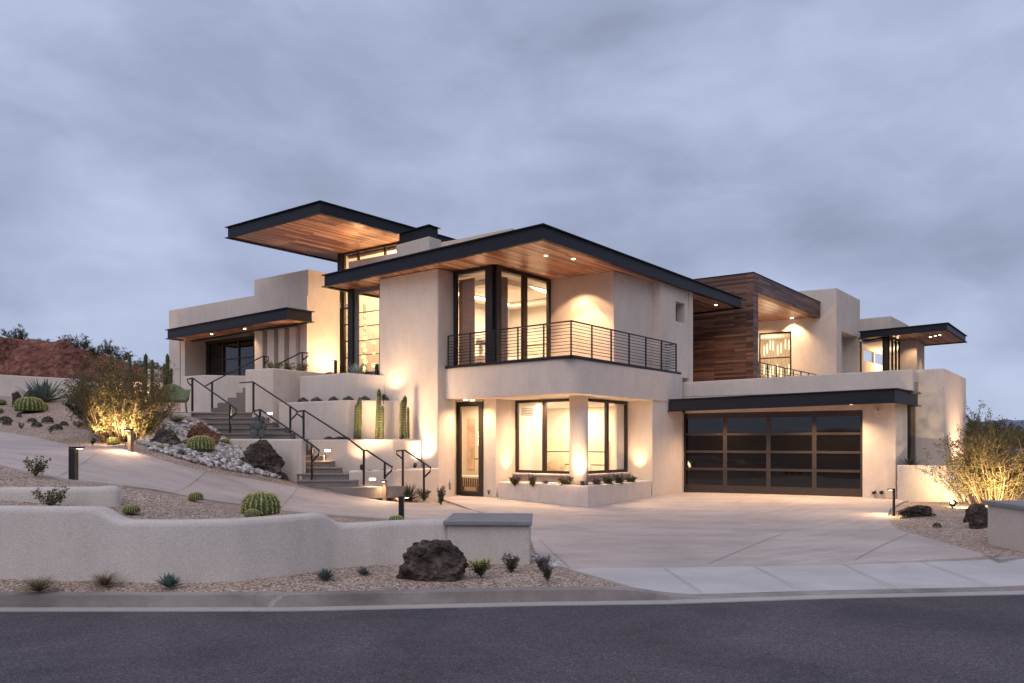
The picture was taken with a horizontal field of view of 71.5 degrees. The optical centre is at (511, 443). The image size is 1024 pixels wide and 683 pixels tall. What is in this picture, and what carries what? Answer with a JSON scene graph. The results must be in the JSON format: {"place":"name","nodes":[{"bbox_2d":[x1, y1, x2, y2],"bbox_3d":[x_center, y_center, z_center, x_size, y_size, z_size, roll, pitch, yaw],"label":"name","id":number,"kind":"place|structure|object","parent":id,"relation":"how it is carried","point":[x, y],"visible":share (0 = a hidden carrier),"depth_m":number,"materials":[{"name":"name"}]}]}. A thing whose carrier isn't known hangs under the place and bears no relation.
{"place":"outdoors","nodes":[
{"label":"outdoors","id":0,"kind":"place"},
{"bbox_2d":[0,336,142,381],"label":"red hill","id":1,"kind":"structure","parent":0,"point":[31,357],"depth_m":55.61,"materials":[{"name":"stone"}]},
{"bbox_2d":[0,324,28,339],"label":"desert shrub","id":2,"kind":"object","parent":1,"relation":"on","point":[22,335],"visible":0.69,"depth_m":61.66,"materials":[{"name":"green plant"}]},
{"bbox_2d":[71,333,92,348],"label":"desert shrub","id":3,"kind":"object","parent":1,"relation":"on","point":[85,342],"visible":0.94,"depth_m":57.88,"materials":[{"name":"green plant"}]},
{"bbox_2d":[84,344,107,356],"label":"desert shrub","id":4,"kind":"object","parent":1,"relation":"on","point":[92,350],"visible":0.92,"depth_m":56.79,"materials":[{"name":"green plant"}]},
{"bbox_2d":[97,339,119,355],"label":"desert shrub","id":5,"kind":"object","parent":1,"relation":"on","point":[106,347],"visible":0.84,"depth_m":57.99,"materials":[{"name":"green plant"}]},
{"bbox_2d":[110,348,133,360],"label":"desert shrub","id":6,"kind":"object","parent":1,"relation":"on","point":[125,354],"visible":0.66,"depth_m":57.87,"materials":[{"name":"green plant"}]},
{"bbox_2d":[157,384,190,411],"bbox_3d":[-10.010,-1.353,20.997,0.963,0.871,0.784,0,0,-26],"label":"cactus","id":7,"kind":"object","parent":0,"point":[183,394],"visible":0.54,"depth_m":21.27,"materials":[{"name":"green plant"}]},
{"bbox_2d":[0,560,621,591],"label":"gravel strip","id":8,"kind":"object","parent":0,"point":[383,577],"visible":0.51,"depth_m":7.47,"materials":[{"name":"gravel"}]},
{"bbox_2d":[11,574,60,599],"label":"tuft grass","id":9,"kind":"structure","parent":8,"relation":"on","point":[39,585],"depth_m":7.00,"materials":[{"name":"green plant"}]},
{"bbox_2d":[86,570,128,589],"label":"tuft grass","id":10,"kind":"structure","parent":8,"relation":"on","point":[104,580],"depth_m":7.22,"materials":[{"name":"green plant"}]},
{"bbox_2d":[153,572,184,587],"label":"agave","id":11,"kind":"object","parent":8,"relation":"on","point":[168,581],"visible":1,"depth_m":7.16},
{"bbox_2d":[311,568,338,579],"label":"agave","id":12,"kind":"object","parent":8,"relation":"on","point":[325,574],"visible":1,"depth_m":7.57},
{"bbox_2d":[396,539,468,581],"bbox_3d":[-0.864,1.311,7.784,0.795,0.555,0.473,0,0,0],"label":"boulder","id":13,"kind":"object","parent":8,"relation":"on","point":[436,560],"visible":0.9,"depth_m":7.59,"materials":[{"name":"stone"}]},
{"bbox_2d":[466,558,493,576],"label":"flowering shrub","id":14,"kind":"object","parent":8,"relation":"on","point":[479,569],"visible":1,"depth_m":7.69,"materials":[{"name":"green plant"}]},
{"bbox_2d":[502,552,519,572],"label":"lavender","id":15,"kind":"object","parent":8,"relation":"on","point":[510,563],"visible":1,"depth_m":8.01,"materials":[{"name":"green plant"}]},
{"bbox_2d":[535,555,550,570],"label":"lavender","id":16,"kind":"object","parent":8,"relation":"on","point":[539,562],"visible":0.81,"depth_m":8.09,"materials":[{"name":"green plant"}]},
{"bbox_2d":[540,561,553,580],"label":"lavender","id":17,"kind":"object","parent":8,"relation":"on","point":[546,572],"visible":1,"depth_m":7.49,"materials":[{"name":"green plant"}]},
{"bbox_2d":[462,475,477,490],"bbox_3d":[-1.248,1.195,21.236,0.840,0.470,0.400,0,0,33],"label":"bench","id":18,"kind":"object","parent":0,"point":[472,480],"visible":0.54,"depth_m":20.99,"materials":[{"name":"wood"}]},
{"bbox_2d":[0,595,1023,682],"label":"road","id":19,"kind":"structure","parent":0,"point":[963,639],"depth_m":5.66,"materials":[{"name":"asphalt"}]},
{"bbox_2d":[0,585,1023,606],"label":"kerb","id":20,"kind":"structure","parent":19,"relation":"on","point":[325,598],"depth_m":7.02,"materials":[{"name":"concrete"}]},
{"bbox_2d":[0,590,1023,611],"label":"gutter","id":21,"kind":"object","parent":19,"relation":"on","point":[364,607],"visible":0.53,"depth_m":7.00,"materials":[{"name":"concrete"}]},
{"bbox_2d":[0,396,1023,556],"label":"gravel slope","id":22,"kind":"structure","parent":0,"point":[954,530],"depth_m":12.59,"materials":[{"name":"gravel"}]},
{"bbox_2d":[13,396,46,411],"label":"barrel cactus","id":23,"kind":"object","parent":22,"relation":"on","point":[24,403],"visible":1,"depth_m":21.80,"materials":[{"name":"plant"}]},
{"bbox_2d":[23,455,50,476],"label":"shrub","id":24,"kind":"object","parent":22,"relation":"on","point":[38,468],"visible":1,"depth_m":10.92,"materials":[{"name":"green plant"}]},
{"bbox_2d":[14,379,65,401],"bbox_3d":[-15.676,-1.803,23.890,1.924,0.842,1.657,0,0,0],"label":"agave","id":25,"kind":"object","parent":22,"relation":"on","point":[44,392],"visible":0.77,"depth_m":23.75,"materials":[{"name":"plant"}]},
{"bbox_2d":[0,375,80,395],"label":"boundary wall","id":26,"kind":"structure","parent":22,"relation":"on","point":[9,384],"depth_m":29.87,"materials":[{"name":"paint"}]},
{"bbox_2d":[31,486,70,505],"bbox_3d":[-5.889,0.681,9.130,0.377,0.280,0.378,0,0,16],"label":"shrub","id":27,"kind":"object","parent":22,"relation":"on","point":[49,500],"visible":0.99,"depth_m":9.09,"materials":[{"name":"green plant"}]},
{"bbox_2d":[0,486,121,506],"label":"garden wall","id":28,"kind":"structure","parent":22,"relation":"on","point":[107,496],"depth_m":9.42,"materials":[{"name":"paint"}]},
{"bbox_2d":[68,447,84,479],"bbox_3d":[-6.791,0.364,11.100,0.196,0.625,0.096,0,0,0],"label":"bollard light","id":29,"kind":"object","parent":22,"relation":"on","point":[72,464],"visible":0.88,"depth_m":11.05,"materials":[{"name":"brown"}]},
{"bbox_2d":[58,387,100,422],"bbox_3d":[-11.766,-1.010,19.662,1.408,1.122,1.532,0,0,30],"label":"creosote bush","id":30,"kind":"object","parent":22,"relation":"on","point":[69,405],"visible":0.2,"depth_m":19.35,"materials":[{"name":"green plant"}]},
{"bbox_2d":[54,382,162,396],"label":"court wall","id":31,"kind":"structure","parent":22,"relation":"on","point":[62,386],"depth_m":26.02,"materials":[{"name":"paint"}]},
{"bbox_2d":[107,437,119,443],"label":"barrel cactus","id":32,"kind":"object","parent":22,"relation":"on","point":[113,440],"visible":1,"depth_m":16.89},
{"bbox_2d":[49,350,185,443],"bbox_3d":[-9.661,-1.118,17.559,2.969,2.416,2.878,0,0,0],"label":"creosote bush","id":33,"kind":"object","parent":22,"relation":"on","point":[112,410],"visible":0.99,"depth_m":17.26,"materials":[{"name":"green plant"}]},
{"bbox_2d":[124,429,133,451],"bbox_3d":[-8.167,-0.012,15.163,0.084,0.580,0.184,0,0,19],"label":"bollard light","id":34,"kind":"object","parent":22,"relation":"on","point":[130,440],"visible":0.88,"depth_m":15.18,"materials":[{"name":"metal"}]},
{"bbox_2d":[121,505,140,512],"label":"barrel cactus","id":35,"kind":"object","parent":22,"relation":"on","point":[131,509],"visible":1,"depth_m":9.05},
{"bbox_2d":[142,353,154,394],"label":"columnar cactus","id":36,"kind":"object","parent":22,"relation":"on","point":[145,358],"visible":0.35,"depth_m":24.47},
{"bbox_2d":[141,403,173,431],"bbox_3d":[-9.353,-0.662,18.542,0.991,0.846,0.896,0,0,0],"label":"creosote bush","id":37,"kind":"object","parent":22,"relation":"on","point":[159,418],"visible":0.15,"depth_m":18.59,"materials":[{"name":"green plant"}]},
{"bbox_2d":[162,353,173,386],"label":"columnar cactus","id":38,"kind":"object","parent":22,"relation":"on","point":[168,360],"visible":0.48,"depth_m":24.40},
{"bbox_2d":[188,492,203,500],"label":"barrel cactus","id":39,"kind":"object","parent":22,"relation":"on","point":[195,496],"visible":1,"depth_m":10.70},
{"bbox_2d":[135,418,288,479],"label":"river cobbles","id":40,"kind":"object","parent":22,"relation":"on","point":[231,454],"visible":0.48,"depth_m":16.67,"materials":[{"name":"stone"}]},
{"bbox_2d":[150,428,182,446],"bbox_3d":[-8.104,-0.100,16.648,0.766,0.506,0.509,0,0,0],"label":"boulder","id":41,"kind":"object","parent":40,"relation":"on","point":[169,436],"visible":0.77,"depth_m":16.53,"materials":[{"name":"stone"}]},
{"bbox_2d":[186,435,215,449],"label":"barrel cactus","id":42,"kind":"object","parent":40,"relation":"on","point":[201,442],"visible":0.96,"depth_m":16.48,"materials":[{"name":"plant"}]},
{"bbox_2d":[186,422,221,444],"bbox_3d":[-7.700,-0.188,17.781,0.970,0.685,0.505,0,0,17],"label":"boulder","id":43,"kind":"object","parent":40,"relation":"on","point":[201,428],"visible":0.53,"depth_m":17.64,"materials":[{"name":"stone"}]},
{"bbox_2d":[181,375,244,411],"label":"retaining wall","id":44,"kind":"structure","parent":22,"relation":"on","point":[226,387],"depth_m":23.09,"materials":[{"name":"paint"}]},
{"bbox_2d":[0,505,446,582],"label":"garden wall","id":45,"kind":"structure","parent":22,"relation":"on","point":[72,543],"depth_m":7.54,"materials":[{"name":"paint"}]},
{"bbox_2d":[158,412,312,448],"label":"steps","id":46,"kind":"structure","parent":22,"relation":"on","point":[240,424],"depth_m":20.15,"materials":[{"name":"concrete"}]},
{"bbox_2d":[187,377,236,432],"bbox_3d":[-8.515,-1.038,20.176,2.927,1.831,0.152,0,0,42],"label":"handrail","id":47,"kind":"object","parent":46,"relation":"on","point":[192,395],"visible":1,"depth_m":20.59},
{"bbox_2d":[212,388,244,411],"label":"steps","id":48,"kind":"structure","parent":46,"relation":"on","point":[238,402],"depth_m":21.87,"materials":[{"name":"concrete"}]},
{"bbox_2d":[205,356,268,411],"bbox_3d":[-8.719,-1.906,22.582,1.915,1.834,0.108,0,0,-22],"label":"handrail","id":49,"kind":"object","parent":46,"relation":"on","point":[264,363],"visible":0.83,"depth_m":22.48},
{"bbox_2d":[239,381,296,432],"bbox_3d":[-6.857,-0.962,20.060,2.552,1.650,0.156,0,0,35],"label":"handrail","id":50,"kind":"object","parent":46,"relation":"on","point":[253,396],"visible":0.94,"depth_m":20.12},
{"bbox_2d":[0,432,479,519],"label":"walkway","id":51,"kind":"structure","parent":22,"relation":"on","point":[120,467],"depth_m":14.08,"materials":[{"name":"concrete"}]},
{"bbox_2d":[436,485,445,504],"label":"lavender","id":52,"kind":"object","parent":51,"relation":"on","point":[440,496],"visible":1,"depth_m":16.78,"materials":[{"name":"green plant"}]},
{"bbox_2d":[244,508,259,516],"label":"barrel cactus","id":53,"kind":"object","parent":22,"relation":"on","point":[250,512],"visible":0.99,"depth_m":10.02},
{"bbox_2d":[240,491,281,514],"bbox_3d":[-3.768,0.884,10.680,0.621,0.348,0.628,0,0,-21],"label":"barrel cactus","id":54,"kind":"object","parent":22,"relation":"on","point":[265,503],"visible":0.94,"depth_m":10.51,"materials":[{"name":"plant"}]},
{"bbox_2d":[243,439,284,474],"bbox_3d":[-5.966,0.407,17.064,0.972,1.018,0.669,0,0,0],"label":"boulder","id":55,"kind":"object","parent":22,"relation":"on","point":[263,454],"visible":0.83,"depth_m":16.88,"materials":[{"name":"stone"}]},
{"bbox_2d":[230,439,305,483],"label":"retaining wall","id":56,"kind":"structure","parent":22,"relation":"on","point":[291,453],"depth_m":17.56,"materials":[{"name":"paint"}]},
{"bbox_2d":[249,416,266,438],"bbox_3d":[-6.726,-0.421,18.848,0.488,0.606,0.112,0,0,0],"label":"prickly pear","id":57,"kind":"object","parent":56,"relation":"on","point":[260,426],"visible":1,"depth_m":18.82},
{"bbox_2d":[245,368,324,427],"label":"terrace","id":58,"kind":"structure","parent":22,"relation":"on","point":[283,385],"depth_m":20.88,"materials":[{"name":"paint"}]},
{"bbox_2d":[279,400,399,439],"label":"retaining wall","id":59,"kind":"structure","parent":22,"relation":"on","point":[337,415],"depth_m":19.50,"materials":[{"name":"paint"}]},
{"bbox_2d":[300,373,384,401],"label":"terrace","id":60,"kind":"structure","parent":59,"relation":"on","point":[341,386],"depth_m":20.11,"materials":[{"name":"paint"}]},
{"bbox_2d":[341,362,366,373],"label":"agave","id":61,"kind":"object","parent":60,"relation":"on","point":[356,369],"visible":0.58,"depth_m":20.45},
{"bbox_2d":[297,449,405,498],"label":"steps","id":62,"kind":"structure","parent":22,"relation":"on","point":[329,475],"depth_m":17.19,"materials":[{"name":"concrete"}]},
{"bbox_2d":[254,409,319,479],"bbox_3d":[-5.712,0.030,18.004,3.093,1.908,0.137,0,0,42],"label":"handrail","id":63,"kind":"object","parent":62,"relation":"on","point":[295,433],"visible":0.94,"depth_m":17.48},
{"bbox_2d":[297,410,392,484],"bbox_3d":[-4.283,0.065,17.824,3.584,1.900,0.198,0,0,38],"label":"handrail","id":64,"kind":"object","parent":62,"relation":"on","point":[346,437],"visible":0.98,"depth_m":17.50,"materials":[{"name":"metal"}]},
{"bbox_2d":[396,450,430,497],"bbox_3d":[-2.366,0.721,17.166,1.045,1.140,0.118,0,0,32],"label":"handrail","id":65,"kind":"object","parent":62,"relation":"on","point":[424,464],"visible":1,"depth_m":17.15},
{"bbox_2d":[308,439,420,472],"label":"terrace","id":66,"kind":"structure","parent":22,"relation":"on","point":[346,455],"depth_m":18.41,"materials":[{"name":"paint"}]},
{"bbox_2d":[352,397,362,438],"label":"columnar cactus","id":67,"kind":"object","parent":66,"relation":"on","point":[357,413],"visible":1,"depth_m":18.69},
{"bbox_2d":[374,389,385,438],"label":"columnar cactus","id":68,"kind":"object","parent":66,"relation":"on","point":[379,429],"visible":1,"depth_m":18.78,"materials":[{"name":"plant"}]},
{"bbox_2d":[398,396,412,438],"bbox_3d":[-2.854,-0.695,18.919,0.417,1.180,0.329,0,0,0],"label":"columnar cactus","id":69,"kind":"object","parent":66,"relation":"on","point":[404,427],"visible":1,"depth_m":18.88,"materials":[{"name":"plant"}]},
{"bbox_2d":[381,480,386,500],"bbox_3d":[-3.068,1.179,17.050,0.094,0.586,0.194,0,0,7],"label":"bollard light","id":70,"kind":"object","parent":22,"relation":"on","point":[384,490],"visible":0.88,"depth_m":17.05,"materials":[{"name":"metal"}]},
{"bbox_2d":[349,468,438,500],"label":"terrace","id":71,"kind":"structure","parent":22,"relation":"on","point":[411,476],"depth_m":17.87,"materials":[{"name":"paint"}]},
{"bbox_2d":[399,496,409,518],"bbox_3d":[-1.931,1.236,12.750,0.190,0.583,0.090,0,0,0],"label":"bollard light","id":72,"kind":"object","parent":22,"relation":"on","point":[401,505],"visible":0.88,"depth_m":12.71,"materials":[{"name":"brown"}]},
{"bbox_2d":[396,483,422,501],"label":"yucca","id":73,"kind":"object","parent":22,"relation":"on","point":[407,491],"visible":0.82,"depth_m":17.43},
{"bbox_2d":[443,513,532,564],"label":"pillar","id":74,"kind":"structure","parent":22,"relation":"on","point":[474,537],"depth_m":8.53,"materials":[{"name":"paint"}]},
{"bbox_2d":[166,200,967,498],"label":"house","id":75,"kind":"structure","parent":22,"relation":"on","point":[659,379],"depth_m":19.87,"materials":[{"name":"paint"}]},
{"bbox_2d":[205,335,254,375],"bbox_3d":[-11.174,-2.860,27.556,3.912,2.320,0.080,0,0,33],"label":"glass door","id":76,"kind":"structure","parent":75,"relation":"in","point":[223,356],"depth_m":27.31,"materials":[{"name":"glass"}]},
{"bbox_2d":[343,292,347,372],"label":"window","id":77,"kind":"structure","parent":75,"relation":"in","point":[344,293],"depth_m":24.84,"materials":[{"name":"brown metal"}]},
{"bbox_2d":[354,286,379,374],"bbox_3d":[-4.254,-3.317,21.178,1.143,2.635,0.070,0,0,33],"label":"foyer window","id":78,"kind":"structure","parent":75,"relation":"in","point":[376,288],"depth_m":21.39,"materials":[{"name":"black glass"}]},
{"bbox_2d":[361,314,375,371],"bbox_3d":[-4.621,-3.295,22.974,0.456,2.411,0.422,0,0,0],"label":"chandelier","id":79,"kind":"object","parent":75,"relation":"hanging from","point":[365,338],"visible":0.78,"depth_m":22.94,"materials":[{"name":"white"}]},
{"bbox_2d":[343,242,398,269],"bbox_3d":[-4.761,-6.228,24.157,2.697,0.815,0.080,0,0,33],"label":"window","id":80,"kind":"structure","parent":75,"relation":"in","point":[392,244],"depth_m":24.33,"materials":[{"name":"brown metal"}]},
{"bbox_2d":[459,278,474,364],"bbox_3d":[-1.223,-3.255,19.289,0.529,2.390,0.111,0,0,33],"label":"curtain","id":81,"kind":"object","parent":75,"relation":"hanging from","point":[466,305],"visible":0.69,"depth_m":19.27,"materials":[{"name":"fabric"}]},
{"bbox_2d":[456,401,482,496],"bbox_3d":[-1.190,0.150,19.406,0.856,2.580,0.262,0,0,30],"label":"glass door","id":82,"kind":"structure","parent":75,"relation":"in","point":[459,405],"depth_m":19.50,"materials":[{"name":"brown metal"}]},
{"bbox_2d":[453,266,486,364],"bbox_3d":[-1.074,-3.317,18.892,1.140,2.635,0.090,0,0,33],"label":"window","id":83,"kind":"structure","parent":75,"relation":"in","point":[484,268],"depth_m":19.11,"materials":[{"name":"brown metal"}]},
{"bbox_2d":[475,355,484,362],"bbox_3d":[-0.906,-2.273,20.658,0.500,0.487,0.407,0,0,33],"label":"nightstand","id":84,"kind":"object","parent":75,"relation":"in","point":[479,361],"visible":0.16,"depth_m":20.43,"materials":[{"name":"wood"}]},
{"bbox_2d":[475,338,484,355],"bbox_3d":[-0.904,-2.780,20.661,0.340,0.520,0.335,0,0,0],"label":"table lamp","id":85,"kind":"object","parent":84,"relation":"on","point":[482,342],"visible":0.66,"depth_m":20.59,"materials":[{"name":"white paint"}]},
{"bbox_2d":[502,276,507,360],"bbox_3d":[-0.244,-3.255,19.044,0.111,2.390,0.284,0,0,42],"label":"curtain","id":86,"kind":"object","parent":75,"relation":"hanging from","point":[505,305],"visible":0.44,"depth_m":19.05,"materials":[{"name":"fabric"}]},
{"bbox_2d":[500,266,550,360],"bbox_3d":[0.347,-3.317,19.386,0.090,2.635,2.132,0,0,43],"label":"window","id":87,"kind":"structure","parent":75,"relation":"in","point":[524,276],"depth_m":19.34,"materials":[{"name":"brown metal"}]},
{"bbox_2d":[508,333,545,359],"bbox_3d":[0.663,-2.790,22.005,2.000,1.520,1.990,0,0,33],"label":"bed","id":88,"kind":"object","parent":75,"relation":"in","point":[535,349],"visible":0.04,"depth_m":22.95,"materials":[{"name":"white fabric"}]},
{"bbox_2d":[515,398,568,473],"bbox_3d":[0.919,-0.185,18.953,1.936,1.970,0.080,0,0,34],"label":"window","id":89,"kind":"structure","parent":75,"relation":"in","point":[544,401],"depth_m":18.97,"materials":[{"name":"brown metal"}]},
{"bbox_2d":[588,399,627,473],"bbox_3d":[2.492,-0.185,19.207,0.080,1.970,2.153,0,0,43],"label":"window","id":90,"kind":"structure","parent":75,"relation":"in","point":[606,402],"depth_m":19.28,"materials":[{"name":"brown metal"}]},
{"bbox_2d":[684,410,862,496],"bbox_3d":[7.163,0.285,19.867,4.718,2.330,0.060,0,0,27],"label":"garage door","id":91,"kind":"structure","parent":75,"relation":"in","point":[815,453],"depth_m":19.77,"materials":[{"name":"black glass"}]},
{"bbox_2d":[759,331,790,377],"bbox_3d":[11.386,-3.350,30.781,1.337,2.900,0.080,0,0,27],"label":"window","id":92,"kind":"structure","parent":75,"relation":"in","point":[760,334],"depth_m":30.86,"materials":[{"name":"brown metal"}]},
{"bbox_2d":[860,337,883,371],"bbox_3d":[16.030,-3.217,31.694,0.070,2.835,1.456,0,0,-14],"label":"window","id":93,"kind":"structure","parent":75,"relation":"in","point":[882,338],"depth_m":31.43,"materials":[{"name":"brown metal"}]},
{"bbox_2d":[888,337,899,370],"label":"window","id":94,"kind":"structure","parent":75,"relation":"in","point":[892,339],"depth_m":31.36,"materials":[{"name":"glass"}]},
{"bbox_2d":[887,489,894,515],"bbox_3d":[7.646,1.229,14.340,0.136,0.632,0.036,0,0,0],"label":"bollard light","id":95,"kind":"object","parent":22,"relation":"on","point":[893,502],"visible":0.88,"depth_m":14.32,"materials":[{"name":"brown"}]},
{"bbox_2d":[897,505,936,516],"bbox_3d":[7.980,1.352,14.031,0.843,0.271,0.316,0,0,0],"label":"boulder","id":96,"kind":"object","parent":22,"relation":"on","point":[920,511],"visible":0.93,"depth_m":13.95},
{"bbox_2d":[897,465,966,501],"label":"wall","id":97,"kind":"structure","parent":22,"relation":"on","point":[913,485],"depth_m":17.71,"materials":[{"name":"paint"}]},
{"bbox_2d":[910,419,1023,503],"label":"creosote bush","id":98,"kind":"object","parent":22,"relation":"on","point":[996,471],"visible":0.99,"depth_m":16.45,"materials":[{"name":"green plant"}]},
{"bbox_2d":[965,503,987,528],"bbox_3d":[7.921,1.270,12.053,0.377,0.526,0.324,0,0,0],"label":"boulder","id":99,"kind":"object","parent":22,"relation":"on","point":[976,514],"visible":0.92,"depth_m":12.00,"materials":[{"name":"stone"}]},
{"bbox_2d":[962,400,1023,476],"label":"desert tree","id":100,"kind":"object","parent":22,"relation":"on","point":[971,420],"visible":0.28,"depth_m":21.19,"materials":[{"name":"green plant"}]},
{"bbox_2d":[982,500,1023,552],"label":"wall","id":101,"kind":"structure","parent":22,"relation":"on","point":[1005,523],"depth_m":9.97,"materials":[{"name":"paint"}]},
{"bbox_2d":[0,0,1023,422],"label":"sky","id":102,"kind":"structure","parent":0,"point":[872,151],"materials":[{"name":"grey"}]},
{"bbox_2d":[547,439,603,470],"bbox_3d":[1.405,0.640,21.436,2.300,1.520,2.040,0,0,33],"label":"bed","id":103,"kind":"object","parent":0,"point":[557,455],"visible":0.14,"depth_m":22.11,"materials":[{"name":"wood"}]},
{"bbox_2d":[443,492,1023,570],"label":"driveway","id":104,"kind":"structure","parent":0,"point":[660,528],"depth_m":12.03,"materials":[{"name":"concrete"}]},
{"bbox_2d":[56,449,1013,610],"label":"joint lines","id":105,"kind":"object","parent":104,"relation":"on","point":[632,539],"visible":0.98,"depth_m":9.03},
{"bbox_2d":[530,553,561,566],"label":"river cobbles","id":106,"kind":"object","parent":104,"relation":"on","point":[555,563],"visible":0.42,"depth_m":9.01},
{"bbox_2d":[498,480,650,506],"bbox_3d":[1.730,1.357,19.100,2.795,0.685,3.347,0,0,41],"label":"planter","id":107,"kind":"object","parent":104,"relation":"on","point":[591,494],"visible":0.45,"depth_m":17.89,"materials":[{"name":"paint"}]},
{"bbox_2d":[508,474,522,485],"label":"lavender","id":108,"kind":"object","parent":107,"relation":"in","point":[515,482],"visible":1,"depth_m":18.30,"materials":[{"name":"green plant"}]},
{"bbox_2d":[556,474,573,485],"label":"lavender","id":109,"kind":"object","parent":107,"relation":"in","point":[563,480],"visible":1,"depth_m":17.54,"materials":[{"name":"green plant"}]},
{"bbox_2d":[601,472,615,486],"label":"lavender","id":110,"kind":"object","parent":107,"relation":"in","point":[608,479],"visible":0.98,"depth_m":17.83,"materials":[{"name":"green plant"}]},
{"bbox_2d":[569,558,1023,593],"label":"apron","id":111,"kind":"object","parent":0,"point":[749,579],"visible":0.92,"depth_m":8.12,"materials":[{"name":"concrete"}]},
{"bbox_2d":[966,419,1023,430],"bbox_3d":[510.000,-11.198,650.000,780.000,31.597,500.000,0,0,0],"label":"mountain","id":112,"kind":"structure","parent":0,"point":[1016,421],"depth_m":549.48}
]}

